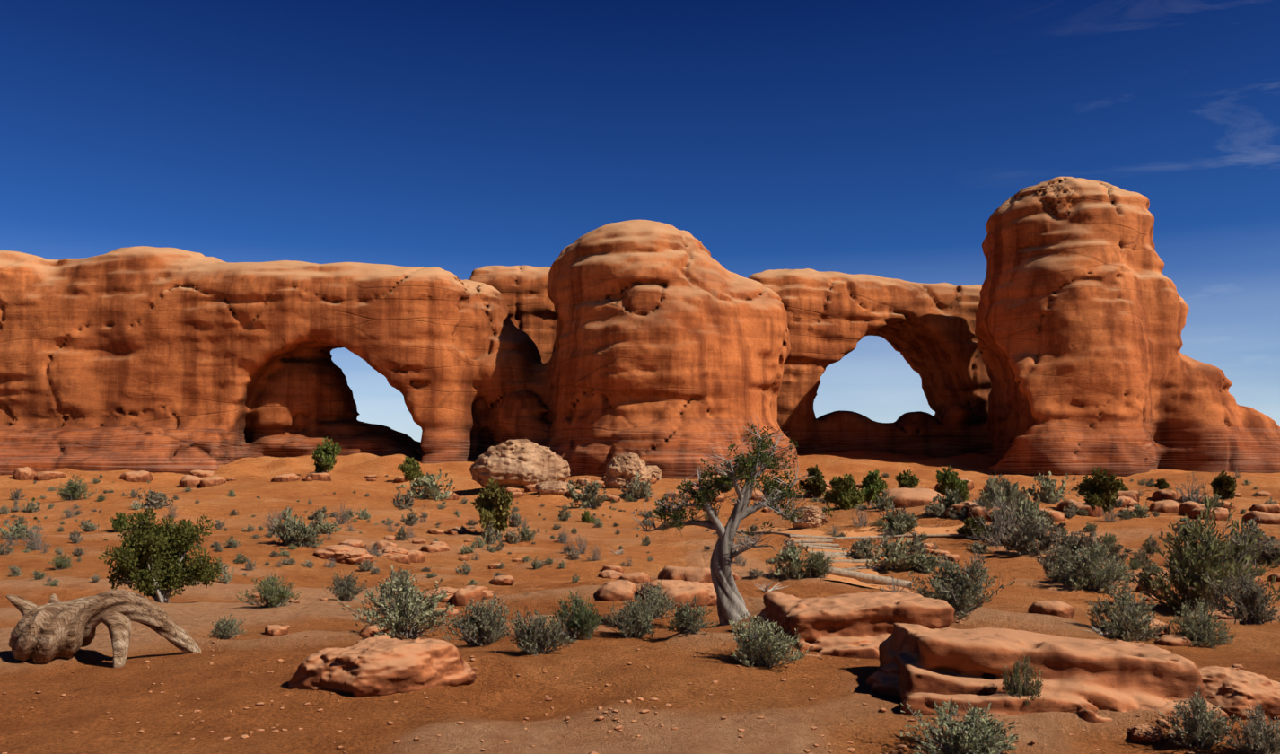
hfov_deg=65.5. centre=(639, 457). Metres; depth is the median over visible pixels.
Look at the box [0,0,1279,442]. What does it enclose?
sky
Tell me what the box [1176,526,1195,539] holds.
sagebrush
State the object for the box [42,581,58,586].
sagebrush
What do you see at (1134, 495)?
rubble stone
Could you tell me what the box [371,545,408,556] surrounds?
rock
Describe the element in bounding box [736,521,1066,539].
trail path
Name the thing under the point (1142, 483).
sagebrush
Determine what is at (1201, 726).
sagebrush
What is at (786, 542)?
sagebrush
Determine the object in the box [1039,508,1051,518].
sagebrush
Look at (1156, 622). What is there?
rubble stone
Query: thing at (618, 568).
rubble stone
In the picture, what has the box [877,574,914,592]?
dead bush
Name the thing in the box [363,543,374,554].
dead bush
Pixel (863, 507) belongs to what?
sagebrush
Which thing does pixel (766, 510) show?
rubble stone
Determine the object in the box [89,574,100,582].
sagebrush
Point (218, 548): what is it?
sagebrush
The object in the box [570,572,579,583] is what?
sagebrush
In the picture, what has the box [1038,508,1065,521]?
rubble stone
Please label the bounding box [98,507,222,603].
juniper bush
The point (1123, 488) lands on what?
juniper bush
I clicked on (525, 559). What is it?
sagebrush
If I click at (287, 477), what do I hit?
rubble stone
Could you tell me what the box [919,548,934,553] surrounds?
rubble stone
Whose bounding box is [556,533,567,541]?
sagebrush
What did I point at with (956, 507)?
rubble stone
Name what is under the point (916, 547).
sagebrush
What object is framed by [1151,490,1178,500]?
rubble stone
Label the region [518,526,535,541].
sagebrush
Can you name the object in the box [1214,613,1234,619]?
rubble stone
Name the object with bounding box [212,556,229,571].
sagebrush
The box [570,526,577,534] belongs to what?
sagebrush
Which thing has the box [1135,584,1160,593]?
rubble stone
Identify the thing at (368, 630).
rubble stone
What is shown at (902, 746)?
rubble stone
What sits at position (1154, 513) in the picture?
sagebrush
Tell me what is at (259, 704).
rubble stone
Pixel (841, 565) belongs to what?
trail path steps
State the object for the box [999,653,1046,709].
rabbitbrush
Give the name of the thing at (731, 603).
juniper tree
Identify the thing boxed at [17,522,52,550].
dead bush
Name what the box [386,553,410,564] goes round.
rubble stone
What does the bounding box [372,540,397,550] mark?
rubble stone
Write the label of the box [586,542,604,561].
dead bush
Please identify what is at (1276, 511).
rubble stone
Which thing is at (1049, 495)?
sagebrush
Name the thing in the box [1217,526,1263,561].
sagebrush
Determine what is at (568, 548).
sagebrush
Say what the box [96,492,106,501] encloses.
rabbitbrush
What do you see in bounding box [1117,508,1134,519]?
sagebrush
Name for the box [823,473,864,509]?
juniper bush
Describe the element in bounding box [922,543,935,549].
rubble stone
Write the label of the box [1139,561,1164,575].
sagebrush
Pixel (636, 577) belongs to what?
rubble stone
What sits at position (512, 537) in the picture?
sagebrush
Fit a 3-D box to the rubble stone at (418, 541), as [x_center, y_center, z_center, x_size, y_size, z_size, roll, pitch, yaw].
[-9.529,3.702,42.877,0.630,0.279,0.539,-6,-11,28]
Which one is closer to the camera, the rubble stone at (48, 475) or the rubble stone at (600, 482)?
the rubble stone at (600, 482)
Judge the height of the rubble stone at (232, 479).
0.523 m
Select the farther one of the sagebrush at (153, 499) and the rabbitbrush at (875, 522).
the sagebrush at (153, 499)
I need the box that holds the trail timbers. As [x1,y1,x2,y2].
[712,525,1053,589]
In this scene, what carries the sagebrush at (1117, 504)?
on the desert ground
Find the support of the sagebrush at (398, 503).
on the desert ground
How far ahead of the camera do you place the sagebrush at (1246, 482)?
117.20 m
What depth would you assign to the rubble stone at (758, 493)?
82.57 m
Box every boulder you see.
[469,438,570,488]
[534,480,573,495]
[603,452,651,488]
[645,464,661,480]
[791,505,830,528]
[1198,666,1279,720]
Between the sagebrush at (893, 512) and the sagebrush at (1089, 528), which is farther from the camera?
the sagebrush at (893, 512)
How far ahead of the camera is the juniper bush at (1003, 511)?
43.53 m
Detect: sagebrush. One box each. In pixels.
[0,504,9,514]
[0,519,41,540]
[0,543,14,555]
[7,564,22,577]
[8,488,26,499]
[10,505,21,512]
[14,515,26,524]
[20,499,41,512]
[32,569,46,579]
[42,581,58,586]
[53,545,63,554]
[56,526,64,532]
[68,530,83,543]
[69,529,82,538]
[71,546,86,556]
[78,519,99,532]
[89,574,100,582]
[90,476,100,483]
[129,500,141,509]
[130,489,138,498]
[131,487,173,509]
[172,494,179,499]
[182,486,192,491]
[208,613,247,639]
[210,541,223,547]
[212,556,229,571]
[213,518,225,529]
[213,543,223,552]
[218,567,234,584]
[224,534,240,548]
[227,489,236,497]
[227,508,238,515]
[233,553,250,563]
[241,524,255,532]
[245,558,256,570]
[250,534,263,538]
[266,523,274,534]
[269,507,305,544]
[279,517,324,547]
[279,548,290,556]
[280,555,296,565]
[300,559,314,568]
[309,507,329,519]
[310,509,329,529]
[313,520,342,534]
[322,570,370,601]
[337,565,454,639]
[343,508,354,518]
[355,508,371,519]
[358,558,376,570]
[369,566,380,574]
[391,490,413,509]
[394,526,408,541]
[394,567,406,579]
[395,468,455,500]
[400,506,419,526]
[420,511,428,517]
[420,566,429,571]
[426,572,438,577]
[441,591,510,646]
[455,560,472,575]
[459,544,474,553]
[460,496,468,504]
[465,518,478,526]
[467,578,479,585]
[473,535,486,547]
[481,520,502,544]
[487,546,496,552]
[492,571,505,578]
[496,538,506,548]
[497,561,505,568]
[499,605,579,656]
[503,528,522,543]
[508,507,521,526]
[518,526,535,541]
[520,554,532,561]
[531,555,543,569]
[542,555,553,564]
[552,523,561,529]
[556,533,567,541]
[557,506,570,521]
[558,561,566,568]
[560,544,571,552]
[566,547,581,560]
[567,479,610,508]
[568,478,578,486]
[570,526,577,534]
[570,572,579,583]
[593,519,603,527]
[596,592,656,638]
[617,469,657,499]
[632,579,677,619]
[639,509,657,517]
[640,534,650,545]
[641,519,655,526]
[646,555,653,561]
[664,595,718,633]
[724,609,814,667]
[746,568,763,578]
[748,523,759,531]
[753,479,790,500]
[764,540,812,579]
[779,537,800,557]
[811,549,831,562]
[815,496,829,503]
[838,532,847,536]
[841,536,884,559]
[854,503,871,510]
[856,537,876,548]
[864,534,928,569]
[871,489,894,510]
[879,504,906,525]
[881,472,888,477]
[882,517,911,535]
[883,510,921,532]
[891,510,918,529]
[899,698,1020,753]
[902,552,1015,619]
[905,531,927,555]
[909,551,938,573]
[917,532,928,540]
[923,496,946,517]
[936,486,965,509]
[946,507,966,518]
[957,514,967,519]
[966,492,1030,546]
[966,539,981,551]
[969,542,991,553]
[977,470,1018,520]
[994,478,1025,509]
[995,517,1066,554]
[998,475,1006,485]
[1000,511,1019,530]
[1007,491,1046,522]
[1012,507,1052,532]
[1016,490,1027,498]
[1018,514,1036,530]
[1022,470,1070,504]
[1036,542,1104,583]
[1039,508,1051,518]
[1043,516,1056,526]
[1046,536,1138,593]
[1049,520,1058,530]
[1051,529,1087,551]
[1052,522,1068,536]
[1059,538,1087,557]
[1062,500,1078,511]
[1063,504,1077,518]
[1070,529,1105,556]
[1078,505,1089,516]
[1082,522,1097,532]
[1086,579,1167,641]
[1099,541,1130,563]
[1102,558,1133,580]
[1112,498,1123,508]
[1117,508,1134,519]
[1123,500,1153,517]
[1129,548,1155,566]
[1136,478,1147,485]
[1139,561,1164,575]
[1140,534,1159,553]
[1145,481,1155,486]
[1152,510,1159,517]
[1154,685,1240,748]
[1162,596,1236,647]
[1166,541,1198,565]
[1167,517,1204,539]
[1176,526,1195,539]
[1194,566,1279,624]
[1201,492,1224,508]
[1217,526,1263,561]
[1226,700,1279,753]
[1229,517,1275,551]
[1239,508,1246,514]
[1242,478,1252,484]
[1245,534,1279,561]
[1250,567,1267,576]
[1261,543,1279,563]
[1263,496,1277,503]
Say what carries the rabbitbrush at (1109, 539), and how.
on the desert ground
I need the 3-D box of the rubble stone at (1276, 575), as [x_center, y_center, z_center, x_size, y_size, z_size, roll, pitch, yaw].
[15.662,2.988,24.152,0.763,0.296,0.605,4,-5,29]
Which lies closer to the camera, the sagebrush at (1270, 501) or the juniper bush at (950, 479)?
the sagebrush at (1270, 501)
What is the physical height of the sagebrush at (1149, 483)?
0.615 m
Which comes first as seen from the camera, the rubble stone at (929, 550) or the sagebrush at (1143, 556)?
the sagebrush at (1143, 556)
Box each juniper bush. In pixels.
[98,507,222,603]
[110,511,136,532]
[311,436,341,472]
[396,455,424,481]
[470,477,513,534]
[580,509,596,523]
[718,472,737,490]
[797,464,829,498]
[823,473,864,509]
[859,468,887,505]
[894,468,920,488]
[935,464,969,500]
[956,516,991,541]
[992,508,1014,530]
[1073,465,1122,512]
[1116,482,1128,490]
[1154,478,1169,489]
[1208,470,1236,499]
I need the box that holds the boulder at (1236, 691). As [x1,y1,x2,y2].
[1198,666,1279,720]
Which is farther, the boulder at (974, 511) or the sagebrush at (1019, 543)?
the boulder at (974, 511)
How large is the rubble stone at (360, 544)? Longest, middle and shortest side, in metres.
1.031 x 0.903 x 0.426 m
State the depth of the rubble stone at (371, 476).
129.95 m
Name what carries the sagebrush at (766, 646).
on the desert ground
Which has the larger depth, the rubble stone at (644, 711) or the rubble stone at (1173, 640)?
the rubble stone at (1173, 640)
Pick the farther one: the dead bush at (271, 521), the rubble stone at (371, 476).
the rubble stone at (371, 476)
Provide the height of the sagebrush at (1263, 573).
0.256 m
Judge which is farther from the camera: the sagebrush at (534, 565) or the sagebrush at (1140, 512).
the sagebrush at (1140, 512)
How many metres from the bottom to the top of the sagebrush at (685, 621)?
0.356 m
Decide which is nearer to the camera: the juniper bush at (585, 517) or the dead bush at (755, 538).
the dead bush at (755, 538)
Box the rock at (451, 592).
[421,587,458,602]
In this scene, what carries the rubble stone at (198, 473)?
on the desert ground
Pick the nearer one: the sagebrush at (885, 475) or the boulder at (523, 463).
the boulder at (523, 463)
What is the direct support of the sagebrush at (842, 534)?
on the desert ground
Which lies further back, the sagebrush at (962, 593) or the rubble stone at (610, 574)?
the rubble stone at (610, 574)
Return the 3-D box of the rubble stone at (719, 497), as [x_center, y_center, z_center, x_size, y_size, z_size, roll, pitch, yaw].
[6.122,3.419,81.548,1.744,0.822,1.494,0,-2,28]
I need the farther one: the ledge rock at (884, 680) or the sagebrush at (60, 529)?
the sagebrush at (60, 529)
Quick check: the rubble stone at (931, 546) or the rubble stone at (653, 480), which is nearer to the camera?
the rubble stone at (931, 546)
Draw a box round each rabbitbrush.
[46,552,74,569]
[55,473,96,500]
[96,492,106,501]
[236,572,301,607]
[287,543,297,550]
[545,589,603,639]
[624,494,633,501]
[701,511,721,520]
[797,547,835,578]
[872,517,886,526]
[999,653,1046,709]
[1101,533,1120,546]
[1122,497,1279,612]
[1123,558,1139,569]
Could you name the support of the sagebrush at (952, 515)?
on the desert ground
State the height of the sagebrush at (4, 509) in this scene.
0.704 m
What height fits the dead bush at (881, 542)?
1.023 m
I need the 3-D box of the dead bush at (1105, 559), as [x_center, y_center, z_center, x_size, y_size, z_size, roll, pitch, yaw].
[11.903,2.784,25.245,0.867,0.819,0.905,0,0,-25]
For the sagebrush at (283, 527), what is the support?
on the desert ground
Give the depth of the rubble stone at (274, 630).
10.77 m
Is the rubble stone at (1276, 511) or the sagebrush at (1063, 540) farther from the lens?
the rubble stone at (1276, 511)
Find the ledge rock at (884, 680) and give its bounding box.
[865,660,899,699]
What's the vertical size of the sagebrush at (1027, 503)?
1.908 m
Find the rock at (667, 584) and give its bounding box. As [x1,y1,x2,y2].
[639,579,717,605]
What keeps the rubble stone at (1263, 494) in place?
on the desert ground
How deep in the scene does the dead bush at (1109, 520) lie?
45.44 m
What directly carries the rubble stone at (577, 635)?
on the desert ground
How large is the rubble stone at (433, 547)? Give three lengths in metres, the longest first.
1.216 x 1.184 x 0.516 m
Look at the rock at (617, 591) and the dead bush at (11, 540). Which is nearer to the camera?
the rock at (617, 591)
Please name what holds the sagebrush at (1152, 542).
on the desert ground
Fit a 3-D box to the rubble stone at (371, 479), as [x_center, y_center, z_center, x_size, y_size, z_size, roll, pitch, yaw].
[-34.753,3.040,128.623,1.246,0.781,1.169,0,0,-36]
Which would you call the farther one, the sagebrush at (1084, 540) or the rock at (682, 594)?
the sagebrush at (1084, 540)
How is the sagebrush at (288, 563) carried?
on the desert ground
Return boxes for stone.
[13,466,36,480]
[34,471,65,480]
[119,470,153,482]
[179,474,203,488]
[187,469,216,477]
[199,475,226,487]
[227,477,236,481]
[240,734,249,738]
[250,592,260,597]
[254,701,264,706]
[264,624,288,636]
[271,473,300,482]
[289,599,299,603]
[301,476,312,481]
[306,472,331,481]
[338,539,366,548]
[359,622,393,639]
[364,474,376,478]
[366,477,376,481]
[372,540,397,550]
[384,534,395,540]
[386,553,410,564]
[394,475,408,482]
[407,550,425,562]
[412,539,426,543]
[420,543,450,552]
[428,528,445,534]
[429,541,449,547]
[434,607,459,616]
[440,490,459,499]
[447,528,463,534]
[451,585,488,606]
[458,555,468,561]
[482,589,495,600]
[488,562,506,569]
[489,575,514,585]
[505,487,521,492]
[509,491,525,499]
[511,558,521,561]
[524,483,537,491]
[563,631,586,639]
[566,489,585,497]
[576,478,591,483]
[579,480,591,485]
[591,480,604,486]
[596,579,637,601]
[596,716,604,720]
[598,569,623,579]
[601,564,623,573]
[604,493,620,502]
[613,726,621,730]
[618,571,649,583]
[640,709,649,713]
[648,697,658,701]
[649,477,657,483]
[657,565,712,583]
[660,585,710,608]
[664,490,677,498]
[690,477,718,489]
[711,493,724,502]
[731,571,739,579]
[750,490,767,500]
[761,507,772,512]
[824,479,832,489]
[847,747,855,753]
[854,482,885,490]
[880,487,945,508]
[896,744,908,748]
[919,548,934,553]
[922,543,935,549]
[930,549,949,555]
[934,482,945,495]
[942,553,960,561]
[944,503,971,517]
[957,501,977,517]
[960,477,974,490]
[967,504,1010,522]
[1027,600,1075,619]
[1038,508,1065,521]
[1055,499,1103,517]
[1115,490,1139,502]
[1117,495,1130,508]
[1117,508,1135,513]
[1123,499,1138,508]
[1126,723,1164,743]
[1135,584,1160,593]
[1138,615,1170,638]
[1142,596,1159,601]
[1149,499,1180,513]
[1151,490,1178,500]
[1155,634,1191,646]
[1157,718,1171,728]
[1177,493,1211,502]
[1177,500,1204,516]
[1185,750,1195,753]
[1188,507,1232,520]
[1214,500,1236,509]
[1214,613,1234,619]
[1231,664,1243,669]
[1234,492,1241,497]
[1240,576,1264,584]
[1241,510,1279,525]
[1249,504,1279,513]
[1250,503,1279,513]
[1254,490,1271,496]
[1267,572,1279,581]
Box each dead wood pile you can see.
[753,580,791,591]
[1082,625,1117,636]
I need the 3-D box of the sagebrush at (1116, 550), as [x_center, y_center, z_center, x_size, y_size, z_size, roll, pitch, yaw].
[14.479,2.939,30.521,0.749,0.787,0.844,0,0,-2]
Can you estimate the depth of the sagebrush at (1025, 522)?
43.08 m
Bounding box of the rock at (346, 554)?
[313,544,373,565]
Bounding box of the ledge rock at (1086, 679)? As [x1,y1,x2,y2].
[878,622,1231,722]
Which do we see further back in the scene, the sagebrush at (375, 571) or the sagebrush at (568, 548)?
the sagebrush at (568, 548)
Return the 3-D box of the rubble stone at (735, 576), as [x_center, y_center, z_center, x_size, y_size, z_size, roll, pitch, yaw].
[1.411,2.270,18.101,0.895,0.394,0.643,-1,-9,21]
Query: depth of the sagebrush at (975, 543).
39.30 m
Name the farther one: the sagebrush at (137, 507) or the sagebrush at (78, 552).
the sagebrush at (137, 507)
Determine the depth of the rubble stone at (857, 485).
99.49 m
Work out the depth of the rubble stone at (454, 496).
79.63 m
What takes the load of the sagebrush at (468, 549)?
on the desert ground
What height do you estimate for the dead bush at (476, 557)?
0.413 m
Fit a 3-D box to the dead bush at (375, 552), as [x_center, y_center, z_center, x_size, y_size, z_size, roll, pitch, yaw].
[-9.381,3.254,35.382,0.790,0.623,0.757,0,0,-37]
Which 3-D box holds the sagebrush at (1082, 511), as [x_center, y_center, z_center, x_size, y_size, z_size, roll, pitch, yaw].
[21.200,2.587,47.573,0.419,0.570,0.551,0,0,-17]
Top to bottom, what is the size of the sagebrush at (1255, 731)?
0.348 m
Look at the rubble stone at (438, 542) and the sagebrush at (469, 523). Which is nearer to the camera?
the rubble stone at (438, 542)
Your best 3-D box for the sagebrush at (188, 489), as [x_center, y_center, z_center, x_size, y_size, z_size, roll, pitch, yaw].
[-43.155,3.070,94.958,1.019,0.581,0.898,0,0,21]
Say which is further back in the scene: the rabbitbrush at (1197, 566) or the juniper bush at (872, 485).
the juniper bush at (872, 485)
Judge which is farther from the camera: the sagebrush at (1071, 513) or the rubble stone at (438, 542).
the sagebrush at (1071, 513)
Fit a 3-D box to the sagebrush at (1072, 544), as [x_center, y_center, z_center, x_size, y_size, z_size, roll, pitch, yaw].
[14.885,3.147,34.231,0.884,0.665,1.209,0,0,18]
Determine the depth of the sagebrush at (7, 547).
29.18 m
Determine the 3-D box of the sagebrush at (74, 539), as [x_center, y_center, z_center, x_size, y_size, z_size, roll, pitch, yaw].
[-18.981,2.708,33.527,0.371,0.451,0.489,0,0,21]
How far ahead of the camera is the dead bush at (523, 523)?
53.64 m
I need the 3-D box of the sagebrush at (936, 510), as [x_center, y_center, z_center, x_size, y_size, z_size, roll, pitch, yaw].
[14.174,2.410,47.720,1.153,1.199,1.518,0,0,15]
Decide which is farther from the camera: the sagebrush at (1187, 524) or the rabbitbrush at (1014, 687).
the sagebrush at (1187, 524)
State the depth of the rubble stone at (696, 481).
85.66 m
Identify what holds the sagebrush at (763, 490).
on the desert ground
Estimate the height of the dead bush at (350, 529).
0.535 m
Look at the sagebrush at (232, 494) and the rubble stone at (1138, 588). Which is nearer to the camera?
the rubble stone at (1138, 588)
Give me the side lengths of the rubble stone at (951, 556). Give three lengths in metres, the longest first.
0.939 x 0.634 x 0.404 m
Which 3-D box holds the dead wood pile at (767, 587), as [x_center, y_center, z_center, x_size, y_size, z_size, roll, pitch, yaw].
[2.177,2.147,16.489,0.544,0.195,0.550,0,0,27]
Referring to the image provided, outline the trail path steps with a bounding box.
[791,534,910,592]
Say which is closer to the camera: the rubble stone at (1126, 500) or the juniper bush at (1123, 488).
the rubble stone at (1126, 500)
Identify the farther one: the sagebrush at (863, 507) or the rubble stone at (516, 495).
the rubble stone at (516, 495)
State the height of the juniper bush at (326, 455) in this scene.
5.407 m
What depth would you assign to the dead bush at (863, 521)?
45.69 m
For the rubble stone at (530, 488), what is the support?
on the desert ground
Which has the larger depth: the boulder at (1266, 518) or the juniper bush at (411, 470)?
the juniper bush at (411, 470)
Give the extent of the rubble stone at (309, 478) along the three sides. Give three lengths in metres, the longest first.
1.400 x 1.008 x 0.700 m
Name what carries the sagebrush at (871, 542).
on the desert ground
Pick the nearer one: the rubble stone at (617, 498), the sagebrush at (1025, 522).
the sagebrush at (1025, 522)
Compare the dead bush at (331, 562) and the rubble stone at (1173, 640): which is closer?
the rubble stone at (1173, 640)
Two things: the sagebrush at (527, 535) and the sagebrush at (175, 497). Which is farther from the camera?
the sagebrush at (175, 497)
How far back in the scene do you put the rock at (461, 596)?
14.84 m
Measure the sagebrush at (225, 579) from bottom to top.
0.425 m
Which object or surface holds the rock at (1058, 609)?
on the desert ground
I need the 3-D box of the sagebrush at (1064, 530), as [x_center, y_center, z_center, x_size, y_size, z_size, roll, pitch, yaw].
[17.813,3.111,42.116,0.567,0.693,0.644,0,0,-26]
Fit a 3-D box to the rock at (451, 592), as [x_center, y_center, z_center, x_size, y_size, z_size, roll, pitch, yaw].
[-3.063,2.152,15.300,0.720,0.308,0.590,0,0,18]
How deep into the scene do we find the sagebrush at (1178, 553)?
28.25 m
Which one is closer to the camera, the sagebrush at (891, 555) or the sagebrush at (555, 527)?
the sagebrush at (891, 555)
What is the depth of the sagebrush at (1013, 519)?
43.09 m
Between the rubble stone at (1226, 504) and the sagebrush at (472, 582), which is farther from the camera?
the rubble stone at (1226, 504)
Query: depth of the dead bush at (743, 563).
35.36 m
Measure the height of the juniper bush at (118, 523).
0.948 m
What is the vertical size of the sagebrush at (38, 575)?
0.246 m
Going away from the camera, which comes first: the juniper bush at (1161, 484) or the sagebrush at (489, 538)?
the sagebrush at (489, 538)
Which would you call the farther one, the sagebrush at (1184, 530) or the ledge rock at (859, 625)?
the sagebrush at (1184, 530)
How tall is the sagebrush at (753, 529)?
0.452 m
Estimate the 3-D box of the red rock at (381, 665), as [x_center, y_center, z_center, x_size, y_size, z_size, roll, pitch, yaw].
[-1.842,1.554,7.160,0.882,0.488,1.171,0,0,44]
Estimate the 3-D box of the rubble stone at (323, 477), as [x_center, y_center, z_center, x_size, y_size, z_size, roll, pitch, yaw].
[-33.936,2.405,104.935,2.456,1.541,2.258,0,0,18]
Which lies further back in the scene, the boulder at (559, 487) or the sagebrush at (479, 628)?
the boulder at (559, 487)
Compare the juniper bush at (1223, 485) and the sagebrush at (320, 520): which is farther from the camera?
the juniper bush at (1223, 485)
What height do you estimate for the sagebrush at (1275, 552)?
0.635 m
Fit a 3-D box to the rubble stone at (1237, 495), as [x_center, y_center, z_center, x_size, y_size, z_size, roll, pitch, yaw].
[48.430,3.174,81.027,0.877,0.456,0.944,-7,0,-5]
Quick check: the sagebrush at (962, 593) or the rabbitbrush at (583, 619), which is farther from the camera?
the sagebrush at (962, 593)
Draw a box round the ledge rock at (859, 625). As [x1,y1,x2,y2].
[753,589,955,658]
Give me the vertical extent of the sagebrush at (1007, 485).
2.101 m
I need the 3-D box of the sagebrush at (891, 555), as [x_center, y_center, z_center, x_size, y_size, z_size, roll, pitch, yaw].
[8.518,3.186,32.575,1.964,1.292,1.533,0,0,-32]
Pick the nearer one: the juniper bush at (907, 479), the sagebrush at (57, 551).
the sagebrush at (57, 551)
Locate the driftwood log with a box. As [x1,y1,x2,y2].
[5,589,201,667]
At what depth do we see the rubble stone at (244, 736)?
5.84 m
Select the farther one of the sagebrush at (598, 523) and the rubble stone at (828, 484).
the rubble stone at (828, 484)
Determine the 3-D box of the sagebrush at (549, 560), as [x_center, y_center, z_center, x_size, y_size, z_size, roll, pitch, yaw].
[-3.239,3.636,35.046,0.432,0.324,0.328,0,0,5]
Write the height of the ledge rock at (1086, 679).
0.716 m
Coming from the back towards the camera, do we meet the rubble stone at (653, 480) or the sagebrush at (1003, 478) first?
the rubble stone at (653, 480)
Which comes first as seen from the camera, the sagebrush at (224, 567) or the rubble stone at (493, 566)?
the sagebrush at (224, 567)
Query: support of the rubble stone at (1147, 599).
on the desert ground
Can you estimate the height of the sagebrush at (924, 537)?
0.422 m
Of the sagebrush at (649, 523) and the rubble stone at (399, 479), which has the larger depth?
the rubble stone at (399, 479)
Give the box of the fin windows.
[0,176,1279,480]
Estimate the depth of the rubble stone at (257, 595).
20.70 m
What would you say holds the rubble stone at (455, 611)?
on the desert ground
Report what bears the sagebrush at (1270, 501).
on the desert ground
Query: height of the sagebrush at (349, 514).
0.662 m
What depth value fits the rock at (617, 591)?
14.25 m
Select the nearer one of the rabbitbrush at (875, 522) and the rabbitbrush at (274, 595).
the rabbitbrush at (274, 595)
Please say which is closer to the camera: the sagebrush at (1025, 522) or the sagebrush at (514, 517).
the sagebrush at (1025, 522)
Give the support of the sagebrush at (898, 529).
on the desert ground
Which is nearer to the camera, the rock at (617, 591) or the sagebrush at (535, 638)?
the sagebrush at (535, 638)
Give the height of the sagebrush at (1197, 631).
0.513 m
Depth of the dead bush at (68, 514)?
61.96 m
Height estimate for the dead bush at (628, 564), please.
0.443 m
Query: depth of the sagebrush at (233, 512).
61.61 m
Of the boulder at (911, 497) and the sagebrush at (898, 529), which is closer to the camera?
the sagebrush at (898, 529)
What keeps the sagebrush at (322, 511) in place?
on the desert ground
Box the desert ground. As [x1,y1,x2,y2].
[0,448,1279,753]
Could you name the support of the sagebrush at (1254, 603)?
on the desert ground
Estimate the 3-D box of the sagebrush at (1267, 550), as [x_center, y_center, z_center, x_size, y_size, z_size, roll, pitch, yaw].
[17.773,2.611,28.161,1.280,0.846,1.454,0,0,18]
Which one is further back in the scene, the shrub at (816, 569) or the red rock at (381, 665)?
the shrub at (816, 569)
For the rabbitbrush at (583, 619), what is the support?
on the desert ground
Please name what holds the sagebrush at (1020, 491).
on the desert ground
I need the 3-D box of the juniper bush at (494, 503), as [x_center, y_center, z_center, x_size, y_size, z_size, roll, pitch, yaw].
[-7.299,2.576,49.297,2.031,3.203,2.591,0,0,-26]
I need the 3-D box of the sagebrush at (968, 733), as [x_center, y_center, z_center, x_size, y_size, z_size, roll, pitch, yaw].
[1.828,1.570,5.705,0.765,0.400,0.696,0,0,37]
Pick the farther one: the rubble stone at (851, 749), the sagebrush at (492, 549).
the sagebrush at (492, 549)
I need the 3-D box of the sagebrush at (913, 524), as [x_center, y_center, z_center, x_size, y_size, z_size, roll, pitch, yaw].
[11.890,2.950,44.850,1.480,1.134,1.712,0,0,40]
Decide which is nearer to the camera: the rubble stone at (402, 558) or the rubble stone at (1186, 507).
the rubble stone at (402, 558)
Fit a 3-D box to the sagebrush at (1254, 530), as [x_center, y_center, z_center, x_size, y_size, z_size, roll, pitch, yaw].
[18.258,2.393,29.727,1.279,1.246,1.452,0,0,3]
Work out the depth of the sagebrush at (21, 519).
60.12 m
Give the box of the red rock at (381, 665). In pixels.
[288,634,476,696]
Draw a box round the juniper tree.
[627,412,834,625]
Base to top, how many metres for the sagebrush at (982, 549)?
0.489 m
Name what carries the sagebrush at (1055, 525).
on the desert ground
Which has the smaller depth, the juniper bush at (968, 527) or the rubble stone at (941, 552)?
the rubble stone at (941, 552)
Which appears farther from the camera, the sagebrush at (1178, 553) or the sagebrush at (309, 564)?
the sagebrush at (309, 564)
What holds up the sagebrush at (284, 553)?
on the desert ground
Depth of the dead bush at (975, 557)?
27.75 m
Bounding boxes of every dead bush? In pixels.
[1,533,19,545]
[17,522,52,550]
[38,543,50,552]
[60,505,78,518]
[162,504,180,517]
[261,507,280,529]
[322,555,340,568]
[329,503,354,524]
[345,524,356,531]
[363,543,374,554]
[368,541,385,556]
[384,524,396,532]
[406,526,417,538]
[470,552,480,560]
[518,514,530,527]
[557,526,571,543]
[568,534,592,553]
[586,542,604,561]
[622,554,632,567]
[707,525,746,552]
[731,549,746,563]
[737,556,747,566]
[749,533,762,542]
[764,566,774,578]
[824,524,841,534]
[850,505,872,526]
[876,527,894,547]
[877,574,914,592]
[959,547,988,572]
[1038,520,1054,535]
[1095,504,1123,522]
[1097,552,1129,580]
[1172,471,1213,504]
[1233,469,1242,478]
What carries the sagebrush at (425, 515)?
on the desert ground
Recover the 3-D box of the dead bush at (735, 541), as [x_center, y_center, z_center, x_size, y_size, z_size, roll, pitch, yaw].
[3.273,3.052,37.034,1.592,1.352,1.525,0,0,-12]
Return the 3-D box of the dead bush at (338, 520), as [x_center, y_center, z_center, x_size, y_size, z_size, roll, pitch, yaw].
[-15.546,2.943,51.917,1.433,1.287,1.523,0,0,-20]
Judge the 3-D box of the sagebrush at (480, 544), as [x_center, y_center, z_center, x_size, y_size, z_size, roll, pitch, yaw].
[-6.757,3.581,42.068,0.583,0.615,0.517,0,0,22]
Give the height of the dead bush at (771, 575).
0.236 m
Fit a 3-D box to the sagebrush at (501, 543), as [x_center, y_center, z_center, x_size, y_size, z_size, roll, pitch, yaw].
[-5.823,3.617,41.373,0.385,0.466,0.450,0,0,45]
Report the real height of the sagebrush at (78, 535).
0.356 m

